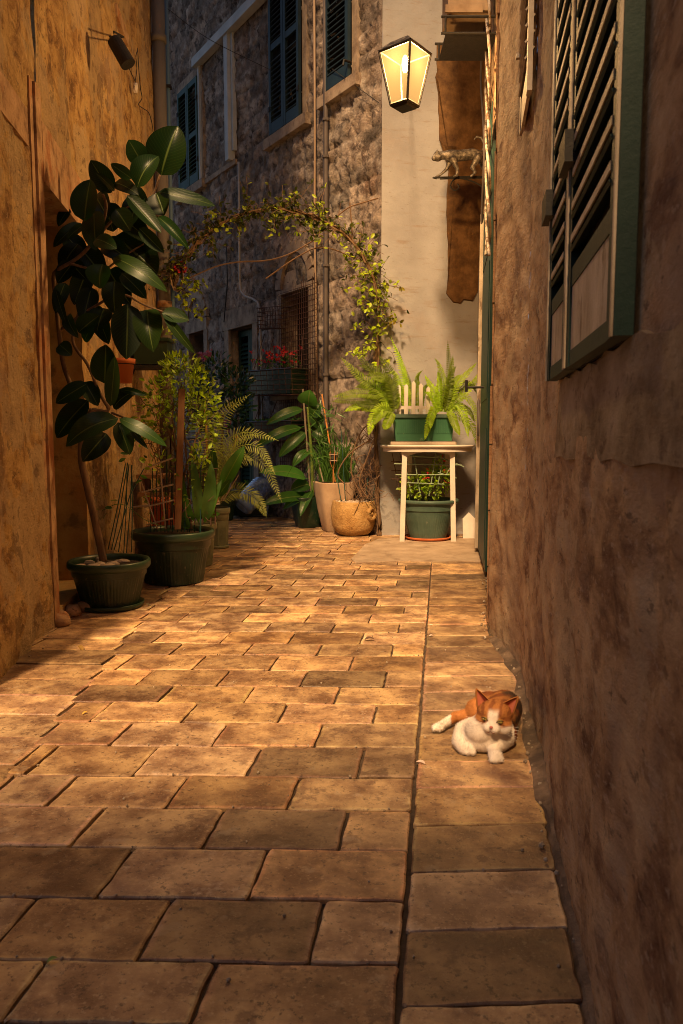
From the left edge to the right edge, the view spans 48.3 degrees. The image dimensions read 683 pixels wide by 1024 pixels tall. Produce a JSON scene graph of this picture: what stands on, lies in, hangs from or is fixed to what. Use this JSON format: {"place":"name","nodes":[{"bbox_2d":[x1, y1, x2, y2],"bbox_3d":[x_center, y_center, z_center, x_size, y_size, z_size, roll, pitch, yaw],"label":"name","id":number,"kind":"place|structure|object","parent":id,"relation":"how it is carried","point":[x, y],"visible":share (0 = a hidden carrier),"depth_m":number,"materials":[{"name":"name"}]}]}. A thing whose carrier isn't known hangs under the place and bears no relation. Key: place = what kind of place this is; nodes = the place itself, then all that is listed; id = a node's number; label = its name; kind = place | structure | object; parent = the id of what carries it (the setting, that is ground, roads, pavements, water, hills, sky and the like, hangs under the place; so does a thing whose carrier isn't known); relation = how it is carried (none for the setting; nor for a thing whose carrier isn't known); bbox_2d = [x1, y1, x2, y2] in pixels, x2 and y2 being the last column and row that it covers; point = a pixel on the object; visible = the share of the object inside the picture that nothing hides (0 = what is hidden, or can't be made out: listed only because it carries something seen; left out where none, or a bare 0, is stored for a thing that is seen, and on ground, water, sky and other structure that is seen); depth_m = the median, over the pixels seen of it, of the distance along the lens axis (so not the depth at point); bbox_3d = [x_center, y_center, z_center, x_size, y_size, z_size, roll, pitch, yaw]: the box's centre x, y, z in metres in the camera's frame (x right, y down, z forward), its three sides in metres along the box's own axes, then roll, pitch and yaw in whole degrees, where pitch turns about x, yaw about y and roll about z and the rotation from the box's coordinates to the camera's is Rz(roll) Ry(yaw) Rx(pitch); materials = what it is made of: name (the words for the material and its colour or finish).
{"place":"outdoors","nodes":[
{"label":"outdoors","id":0,"kind":"place"},
{"bbox_2d":[0,502,583,1023],"bbox_3d":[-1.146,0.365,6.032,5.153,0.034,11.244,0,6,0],"label":"paving","id":1,"kind":"structure","parent":0,"point":[490,944],"depth_m":1.93,"materials":[{"name":"stone"}]},
{"bbox_2d":[47,956,57,962],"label":"leaf","id":2,"kind":"object","parent":1,"relation":"on","point":[51,958],"visible":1,"depth_m":1.38,"materials":[{"name":"green plant"}]},
{"bbox_2d":[0,0,161,678],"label":"house","id":3,"kind":"structure","parent":1,"relation":"on","point":[70,108],"depth_m":3.82,"materials":[{"name":"paint"}]},
{"bbox_2d":[108,31,134,69],"bbox_3d":[-1.444,-3.029,4.999,0.161,0.477,0.682,-2,6,-15],"label":"spotlight","id":4,"kind":"object","parent":3,"relation":"attached to","point":[121,53],"visible":1,"depth_m":4.71,"materials":[{"name":"black metal"}]},
{"bbox_2d":[116,358,134,383],"bbox_3d":[-1.476,-0.946,5.109,0.190,0.160,0.161,-5,7,-39],"label":"hanging pot","id":5,"kind":"object","parent":3,"relation":"attached to","point":[126,367],"visible":0.73,"depth_m":5.07,"materials":[{"name":"ceramic"}]},
{"bbox_2d":[129,48,152,129],"bbox_3d":[-1.633,-3.367,6.173,0.041,0.696,1.159,-1,6,-5],"label":"cable","id":6,"kind":"object","parent":3,"relation":"attached to","point":[135,87],"visible":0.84,"depth_m":6.04,"materials":[{"name":"white plastic"}]},
{"bbox_2d":[133,326,177,373],"bbox_3d":[-1.495,-1.258,6.002,0.392,0.487,0.272,0,6,0],"label":"window box","id":7,"kind":"object","parent":3,"relation":"attached to","point":[145,358],"visible":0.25,"depth_m":5.92,"materials":[{"name":"green plastic"}]},
{"bbox_2d":[151,0,174,522],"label":"downpipe","id":8,"kind":"object","parent":3,"relation":"attached to","point":[159,43],"visible":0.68,"depth_m":6.89,"materials":[{"name":"metal"}]},
{"bbox_2d":[51,126,214,612],"bbox_3d":[-1.130,-0.751,4.082,0.912,2.580,0.566,0,6,0],"label":"rubber plant","id":9,"kind":"object","parent":1,"relation":"on","point":[108,583],"visible":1,"depth_m":4.04,"materials":[{"name":"green plant"}]},
{"bbox_2d":[131,349,222,585],"bbox_3d":[-1.071,-0.292,4.945,0.624,1.498,0.561,0,6,0],"label":"potted shrub","id":10,"kind":"object","parent":1,"relation":"on","point":[177,552],"visible":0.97,"depth_m":4.86,"materials":[{"name":"green plant"}]},
{"bbox_2d":[189,444,244,566],"bbox_3d":[-0.966,-0.043,5.507,0.497,0.890,0.277,4,7,37],"label":"potted plant","id":11,"kind":"object","parent":1,"relation":"on","point":[230,469],"visible":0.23,"depth_m":5.45,"materials":[{"name":"green plant"}]},
{"bbox_2d":[192,350,257,520],"bbox_3d":[-1.303,-0.853,8.568,0.746,1.893,0.577,0,6,0],"label":"citrus bush","id":12,"kind":"object","parent":1,"relation":"on","point":[226,389],"visible":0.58,"depth_m":8.47,"materials":[{"name":"green plant"}]},
{"bbox_2d":[197,395,281,548],"bbox_3d":[-0.837,-0.338,6.363,0.709,1.305,0.341,0,6,0],"label":"potted cycad","id":13,"kind":"object","parent":1,"relation":"on","point":[221,533],"visible":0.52,"depth_m":6.36,"materials":[{"name":"green plant"}]},
{"bbox_2d":[234,480,265,515],"bbox_3d":[-1.086,-0.178,9.024,0.408,0.418,0.305,0,6,0],"label":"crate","id":14,"kind":"object","parent":1,"relation":"on","point":[238,512],"visible":0.15,"depth_m":8.92,"materials":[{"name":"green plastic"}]},
{"bbox_2d":[235,474,271,513],"bbox_3d":[-0.995,-0.222,8.699,0.470,0.480,0.250,-4,7,-37],"label":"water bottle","id":15,"kind":"object","parent":1,"relation":"on","point":[261,485],"visible":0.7,"depth_m":8.63,"materials":[{"name":"blue plastic"}]},
{"bbox_2d":[151,0,382,534],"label":"house","id":16,"kind":"structure","parent":1,"relation":"on","point":[230,110],"depth_m":8.64,"materials":[{"name":"stone"}]},
{"bbox_2d":[164,0,176,472],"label":"water pipe","id":17,"kind":"object","parent":16,"relation":"attached to","point":[168,87],"visible":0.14,"depth_m":7.06,"materials":[{"name":"black metal"}]},
{"bbox_2d":[180,85,195,181],"bbox_3d":[-2.046,-5.153,10.491,0.062,1.332,0.706,-4,7,-33],"label":"window","id":18,"kind":"structure","parent":16,"relation":"in","point":[193,140],"depth_m":10.48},
{"bbox_2d":[175,64,206,204],"bbox_3d":[-2.070,-5.162,10.475,0.120,1.592,0.966,-4,7,-33],"label":"window frame","id":19,"kind":"structure","parent":16,"relation":"in","point":[199,185],"depth_m":10.16,"materials":[{"name":"stone"}]},
{"bbox_2d":[185,317,209,437],"bbox_3d":[-1.971,-1.870,10.790,0.310,1.635,0.868,-4,7,-33],"label":"window frame","id":20,"kind":"structure","parent":16,"relation":"in","point":[196,331],"depth_m":10.92,"materials":[{"name":"stone"}]},
{"bbox_2d":[184,349,213,431],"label":"potted geranium","id":21,"kind":"object","parent":16,"relation":"on","point":[208,353],"visible":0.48,"depth_m":10.54,"materials":[{"name":"green plant"}]},
{"bbox_2d":[223,245,227,321],"bbox_3d":[-1.483,-2.917,9.730,0.014,0.960,0.136,-4,7,-33],"label":"cable","id":22,"kind":"object","parent":16,"relation":"attached to","point":[227,284],"visible":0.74,"depth_m":9.68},
{"bbox_2d":[239,329,251,490],"bbox_3d":[-1.228,-1.199,9.861,0.040,2.243,0.321,-4,7,-33],"label":"door","id":23,"kind":"structure","parent":16,"relation":"in","point":[244,471],"depth_m":9.85,"materials":[{"name":"green paint"}]},
{"bbox_2d":[244,336,249,479],"bbox_3d":[-1.071,-1.179,9.768,0.040,2.303,0.672,-4,7,-33],"label":"doorway","id":24,"kind":"structure","parent":16,"relation":"in","point":[245,338],"depth_m":9.93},
{"bbox_2d":[237,162,264,469],"bbox_3d":[-1.089,-2.338,9.169,0.040,3.758,0.619,-4,7,-33],"label":"conduit","id":25,"kind":"object","parent":16,"relation":"attached to","point":[243,294],"visible":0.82,"depth_m":9.21,"materials":[{"name":"grey metal"}]},
{"bbox_2d":[250,329,253,479],"bbox_3d":[-1.047,-1.171,9.586,0.040,2.243,0.321,-4,7,-33],"label":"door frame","id":26,"kind":"structure","parent":16,"relation":"in","point":[250,329],"depth_m":9.67,"materials":[{"name":"green paint"}]},
{"bbox_2d":[257,306,289,329],"bbox_3d":[-0.776,-2.191,8.624,0.157,0.288,0.503,-4,7,-33],"label":"wire basket","id":27,"kind":"object","parent":16,"relation":"attached to","point":[270,319],"visible":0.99,"depth_m":8.58,"materials":[{"name":"black metal"}]},
{"bbox_2d":[168,9,378,102],"bbox_3d":[-0.616,-4.095,7.097,1.876,0.731,0.595,0,6,-5],"label":"wire","id":28,"kind":"object","parent":16,"relation":"attached to","point":[261,65],"visible":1,"depth_m":6.83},
{"bbox_2d":[245,396,302,440],"bbox_3d":[-0.737,-1.093,8.592,0.247,0.585,1.107,-4,7,-33],"label":"wire basket","id":29,"kind":"object","parent":16,"relation":"attached to","point":[261,425],"visible":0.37,"depth_m":8.62,"materials":[{"name":"black metal"}]},
{"bbox_2d":[246,416,307,439],"bbox_3d":[-0.738,-0.945,8.601,0.247,0.255,1.068,-4,7,-33],"label":"window box","id":30,"kind":"object","parent":29,"relation":"in","point":[286,422],"visible":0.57,"depth_m":8.46,"materials":[{"name":"green plastic"}]},
{"bbox_2d":[244,330,309,395],"bbox_3d":[-0.738,-1.667,8.536,0.247,0.761,1.121,-4,7,-33],"label":"wire basket","id":31,"kind":"object","parent":16,"relation":"attached to","point":[279,384],"visible":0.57,"depth_m":8.35,"materials":[{"name":"black metal"}]},
{"bbox_2d":[246,345,307,394],"bbox_3d":[-0.745,-1.588,8.535,0.266,0.559,1.083,-4,7,-33],"label":"window box","id":32,"kind":"object","parent":31,"relation":"in","point":[289,380],"visible":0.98,"depth_m":8.34,"materials":[{"name":"black plastic"}]},
{"bbox_2d":[263,0,311,151],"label":"window frame","id":33,"kind":"structure","parent":16,"relation":"in","point":[301,122],"depth_m":7.97,"materials":[{"name":"stone"}]},
{"bbox_2d":[273,0,301,120],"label":"window","id":34,"kind":"structure","parent":16,"relation":"in","point":[291,39],"depth_m":8.22,"materials":[{"name":"wood"}]},
{"bbox_2d":[270,280,315,400],"bbox_3d":[-0.450,-1.869,8.472,0.308,1.231,0.915,-4,7,-33],"label":"window frame","id":35,"kind":"structure","parent":16,"relation":"in","point":[272,398],"depth_m":8.66,"materials":[{"name":"stone"}]},
{"bbox_2d":[278,273,318,473],"bbox_3d":[-0.439,-1.475,8.330,0.107,2.088,0.820,-4,7,-33],"label":"window grille","id":36,"kind":"object","parent":16,"relation":"attached to","point":[310,369],"depth_m":8.21,"materials":[{"name":"metal"}]},
{"bbox_2d":[298,294,308,390],"bbox_3d":[-0.322,-1.882,8.555,0.040,1.121,0.615,-4,7,-33],"label":"window","id":37,"kind":"structure","parent":16,"relation":"in","point":[306,330],"depth_m":8.66,"materials":[{"name":"brown metal"}]},
{"bbox_2d":[313,0,317,398],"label":"cable","id":38,"kind":"object","parent":16,"relation":"attached to","point":[314,88],"visible":0.72,"depth_m":7.81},
{"bbox_2d":[322,0,329,439],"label":"downpipe","id":39,"kind":"object","parent":16,"relation":"attached to","point":[325,157],"visible":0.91,"depth_m":7.72,"materials":[{"name":"metal"}]},
{"bbox_2d":[317,0,361,110],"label":"window frame","id":40,"kind":"structure","parent":16,"relation":"in","point":[334,94],"depth_m":7.20,"materials":[{"name":"stone"}]},
{"bbox_2d":[330,0,351,74],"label":"window","id":41,"kind":"structure","parent":16,"relation":"in","point":[331,1],"depth_m":7.41,"materials":[{"name":"wood"}]},
{"bbox_2d":[148,176,408,535],"bbox_3d":[-0.610,-1.349,6.994,2.463,3.264,0.694,0,6,0],"label":"climbing vine","id":42,"kind":"object","parent":1,"relation":"on","point":[321,220],"visible":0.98,"depth_m":6.81,"materials":[{"name":"green plant"}]},
{"bbox_2d":[170,261,186,291],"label":"hanging plant","id":43,"kind":"object","parent":42,"relation":"hanging from","point":[174,265],"visible":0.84,"depth_m":6.89,"materials":[{"name":"plant"}]},
{"bbox_2d":[12,540,573,1023],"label":"grit","id":44,"kind":"object","parent":1,"relation":"on","point":[542,844],"visible":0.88,"depth_m":2.10,"materials":[{"name":"gravel"}]},
{"bbox_2d":[256,389,330,527],"bbox_3d":[-0.475,-0.548,7.844,0.817,1.430,0.373,-4,7,-35],"label":"potted banana plant","id":45,"kind":"object","parent":1,"relation":"on","point":[303,505],"visible":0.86,"depth_m":7.83,"materials":[{"name":"green plant"}]},
{"bbox_2d":[288,394,359,531],"bbox_3d":[-0.120,-0.489,7.596,0.873,1.362,0.398,-1,6,-14],"label":"potted plant","id":46,"kind":"object","parent":1,"relation":"on","point":[326,489],"visible":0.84,"depth_m":7.56,"materials":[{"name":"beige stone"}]},
{"bbox_2d":[329,452,337,482],"bbox_3d":[-0.082,-0.428,7.565,0.090,0.333,0.090,0,6,0],"label":"garden torch","id":47,"kind":"object","parent":46,"relation":"on","point":[333,456],"visible":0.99,"depth_m":7.53,"materials":[{"name":"brown wood"}]},
{"bbox_2d":[331,429,376,535],"bbox_3d":[0.129,-0.286,7.323,0.457,1.017,0.476,2,6,15],"label":"stone planter","id":48,"kind":"object","parent":1,"relation":"on","point":[346,520],"visible":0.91,"depth_m":7.18,"materials":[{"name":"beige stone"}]},
{"bbox_2d":[380,0,483,535],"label":"house","id":49,"kind":"structure","parent":1,"relation":"on","point":[430,232],"depth_m":7.11,"materials":[{"name":"beige paint"}]},
{"bbox_2d":[378,35,431,113],"bbox_3d":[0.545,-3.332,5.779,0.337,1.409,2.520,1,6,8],"label":"lantern","id":50,"kind":"object","parent":49,"relation":"attached to","point":[405,62],"visible":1,"depth_m":4.70,"materials":[{"name":"yellow glass"}]},
{"bbox_2d":[431,688,522,763],"bbox_3d":[0.422,0.617,2.406,0.285,0.202,0.397,2,6,16],"label":"cat","id":51,"kind":"object","parent":1,"relation":"on","point":[487,721],"visible":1,"depth_m":2.27},
{"bbox_2d":[489,636,596,1023],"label":"kerb strip","id":52,"kind":"object","parent":1,"relation":"on","point":[542,793],"visible":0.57,"depth_m":1.90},
{"bbox_2d":[465,0,682,1023],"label":"house","id":53,"kind":"structure","parent":1,"relation":"on","point":[580,393],"depth_m":1.27,"materials":[{"name":"brown paint"}]},
{"bbox_2d":[432,136,482,190],"bbox_3d":[0.988,-2.787,6.254,0.501,0.572,0.163,0,6,0],"label":"cat sign","id":54,"kind":"object","parent":53,"relation":"attached to","point":[453,157],"visible":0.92,"depth_m":6.21,"materials":[{"name":"brown metal"}]},
{"bbox_2d":[435,0,495,60],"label":"balcony","id":55,"kind":"structure","parent":53,"relation":"attached to","point":[463,24],"depth_m":5.44,"materials":[{"name":"black metal"}]},
{"bbox_2d":[465,101,495,571],"bbox_3d":[0.991,-1.161,5.577,0.181,3.100,1.197,1,6,8],"label":"door","id":56,"kind":"structure","parent":53,"relation":"in","point":[485,317],"depth_m":5.40,"materials":[{"name":"green paint"}]},
{"bbox_2d":[477,25,485,435],"bbox_3d":[1.119,-2.366,6.131,0.020,3.490,0.926,1,6,8],"label":"cable","id":57,"kind":"object","parent":53,"relation":"attached to","point":[481,221],"visible":0.62,"depth_m":6.03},
{"bbox_2d":[484,0,490,255],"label":"cable bundle","id":58,"kind":"object","parent":53,"relation":"attached to","point":[487,130],"visible":0.91,"depth_m":5.01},
{"bbox_2d":[560,0,646,379],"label":"window","id":59,"kind":"structure","parent":53,"relation":"in","point":[607,209],"depth_m":1.07,"materials":[{"name":"green wood"}]},
{"bbox_2d":[351,538,481,563],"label":"cement path","id":60,"kind":"structure","parent":0,"point":[396,549],"depth_m":6.26,"materials":[{"name":"beige concrete"}]},
{"bbox_2d":[391,452,463,541],"bbox_3d":[0.780,-0.169,6.993,0.646,0.844,0.558,0,6,0],"label":"potted plant","id":61,"kind":"object","parent":60,"relation":"on","point":[427,518],"visible":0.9,"depth_m":6.86,"materials":[{"name":"green plant"}]},
{"bbox_2d":[380,445,474,541],"bbox_3d":[0.786,-0.185,7.037,0.864,0.869,0.639,0,6,0],"label":"garden table","id":62,"kind":"object","parent":60,"relation":"on","point":[407,451],"visible":0.84,"depth_m":6.81,"materials":[{"name":"white wood"}]},
{"bbox_2d":[389,381,456,444],"bbox_3d":[0.734,-0.894,6.890,0.590,0.566,0.230,0,6,0],"label":"window box","id":63,"kind":"object","parent":62,"relation":"on","point":[409,429],"visible":0.88,"depth_m":6.82,"materials":[{"name":"green plastic"}]},
{"bbox_2d":[332,352,400,435],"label":"fern","id":64,"kind":"object","parent":63,"relation":"in","point":[383,399],"visible":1,"depth_m":6.73,"materials":[{"name":"green plant"}]},
{"bbox_2d":[389,338,430,411],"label":"fern","id":65,"kind":"object","parent":63,"relation":"in","point":[405,375],"visible":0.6,"depth_m":6.87,"materials":[{"name":"green plant"}]},
{"bbox_2d":[424,344,476,442],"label":"fern","id":66,"kind":"object","parent":63,"relation":"in","point":[446,397],"visible":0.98,"depth_m":6.76,"materials":[{"name":"green plant"}]},
{"bbox_2d":[462,512,474,537],"bbox_3d":[1.187,0.125,7.090,0.120,0.240,0.075,0,6,0],"label":"picket board","id":67,"kind":"object","parent":60,"relation":"on","point":[468,521],"visible":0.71,"depth_m":7.08,"materials":[{"name":"white wood"}]},
{"bbox_3d":[-1.413,0.231,6.053,0.276,0.235,0.276,0,6,0],"label":"flower pot","id":68,"kind":"object","parent":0,"visible":0},
{"bbox_2d":[147,497,174,525],"bbox_3d":[-1.413,-0.007,6.029,0.254,0.235,0.254,0,6,0],"label":"flower pot","id":69,"kind":"object","parent":68,"relation":"on","point":[158,513],"visible":0.2,"depth_m":5.94,"materials":[{"name":"ceramic"}]},
{"bbox_2d":[136,473,186,496],"bbox_3d":[-1.413,-0.214,6.029,0.360,0.173,0.240,0,6,0],"label":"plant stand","id":70,"kind":"object","parent":69,"relation":"on","point":[147,481],"visible":0.32,"depth_m":5.93,"materials":[{"name":"brown wood"}]}
]}

